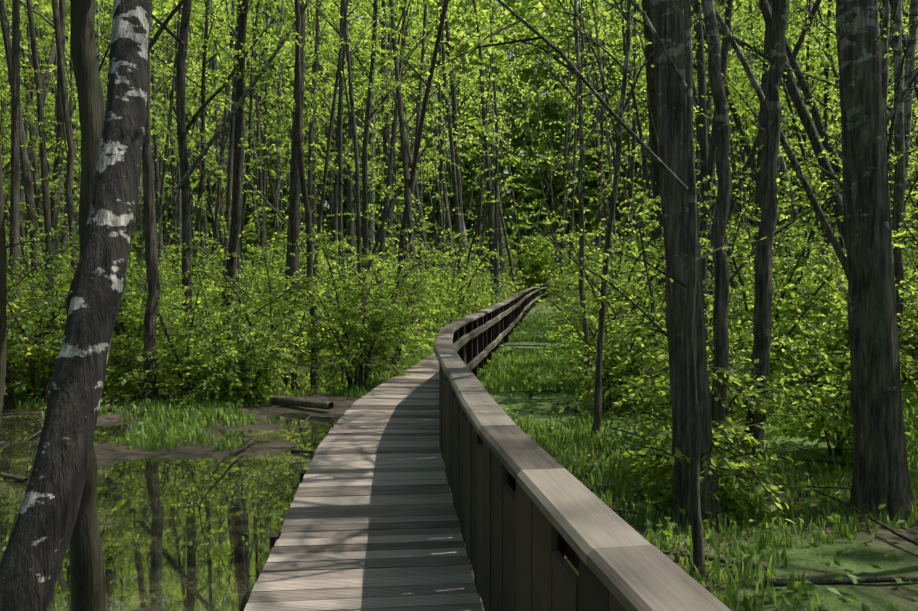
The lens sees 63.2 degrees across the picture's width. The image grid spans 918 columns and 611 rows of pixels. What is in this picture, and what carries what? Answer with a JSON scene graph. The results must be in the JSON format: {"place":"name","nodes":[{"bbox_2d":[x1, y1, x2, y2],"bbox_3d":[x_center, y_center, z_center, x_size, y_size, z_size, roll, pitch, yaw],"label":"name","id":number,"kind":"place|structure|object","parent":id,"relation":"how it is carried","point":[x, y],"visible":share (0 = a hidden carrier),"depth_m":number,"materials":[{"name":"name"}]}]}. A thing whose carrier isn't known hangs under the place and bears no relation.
{"place":"outdoors","nodes":[
{"label":"outdoors","id":0,"kind":"place"},
{"bbox_2d":[0,295,512,610],"bbox_3d":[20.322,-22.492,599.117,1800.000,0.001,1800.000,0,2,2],"label":"swamp water","id":1,"kind":"structure","parent":0,"point":[177,535],"depth_m":6.85,"materials":[{"name":"green liquid"}]},
{"bbox_2d":[0,0,149,610],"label":"tree trunk","id":2,"kind":"object","parent":1,"relation":"in","point":[32,560],"visible":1,"depth_m":3.52,"materials":[{"name":"grey plant"}]},
{"bbox_2d":[0,0,165,610],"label":"trunk","id":3,"kind":"object","parent":1,"relation":"in","point":[88,589],"visible":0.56,"depth_m":4.40,"materials":[{"name":"grey"}]},
{"bbox_2d":[2,287,917,610],"bbox_3d":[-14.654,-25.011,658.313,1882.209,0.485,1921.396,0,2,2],"label":"forest floor","id":4,"kind":"structure","parent":0,"point":[858,553],"depth_m":6.51,"materials":[{"name":"green plant"}]},
{"bbox_2d":[244,353,482,610],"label":"boardwalk deck","id":5,"kind":"structure","parent":4,"relation":"on","point":[370,521],"depth_m":5.53,"materials":[{"name":"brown wood"}]},
{"bbox_2d":[439,284,626,610],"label":"railing boards","id":6,"kind":"object","parent":5,"relation":"on","point":[514,541],"visible":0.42,"depth_m":3.69,"materials":[{"name":"wood"}]},
{"bbox_2d":[433,283,731,610],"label":"handrail","id":7,"kind":"object","parent":6,"relation":"on","point":[629,566],"visible":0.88,"depth_m":2.48,"materials":[{"name":"wood"}]},
{"bbox_2d":[270,300,542,559],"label":"boardwalk support beams","id":8,"kind":"structure","parent":4,"relation":"on","point":[274,536],"depth_m":5.50,"materials":[{"name":"brown wood"}]},
{"bbox_2d":[0,0,917,373],"bbox_3d":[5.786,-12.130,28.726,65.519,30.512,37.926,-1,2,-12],"label":"forest","id":9,"kind":"object","parent":4,"relation":"on","point":[24,190],"visible":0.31,"depth_m":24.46,"materials":[{"name":"green plant"}]},
{"bbox_2d":[0,324,917,585],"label":"fallen logs","id":10,"kind":"object","parent":4,"relation":"on","point":[290,401],"visible":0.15,"depth_m":7.96,"materials":[{"name":"brown wood"}]},
{"bbox_2d":[3,0,917,532],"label":"shrubs","id":11,"kind":"object","parent":4,"relation":"on","point":[807,350],"visible":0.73,"depth_m":12.41,"materials":[{"name":"green plant"}]},
{"bbox_2d":[3,321,917,610],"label":"grass","id":12,"kind":"structure","parent":4,"relation":"on","point":[517,365],"depth_m":8.36,"materials":[{"name":"green plant"}]},
{"bbox_2d":[16,312,917,610],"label":"undergrowth plants","id":13,"kind":"object","parent":4,"relation":"on","point":[722,500],"visible":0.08,"depth_m":7.75,"materials":[{"name":"green plant"}]},
{"bbox_2d":[40,0,917,576],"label":"tree trunks","id":14,"kind":"object","parent":4,"relation":"on","point":[880,474],"visible":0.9,"depth_m":6.42,"materials":[{"name":"grey plant"}]},
{"bbox_2d":[158,0,837,267],"label":"sky","id":15,"kind":"structure","parent":0,"point":[312,0],"materials":[{"name":"white"}]}
]}

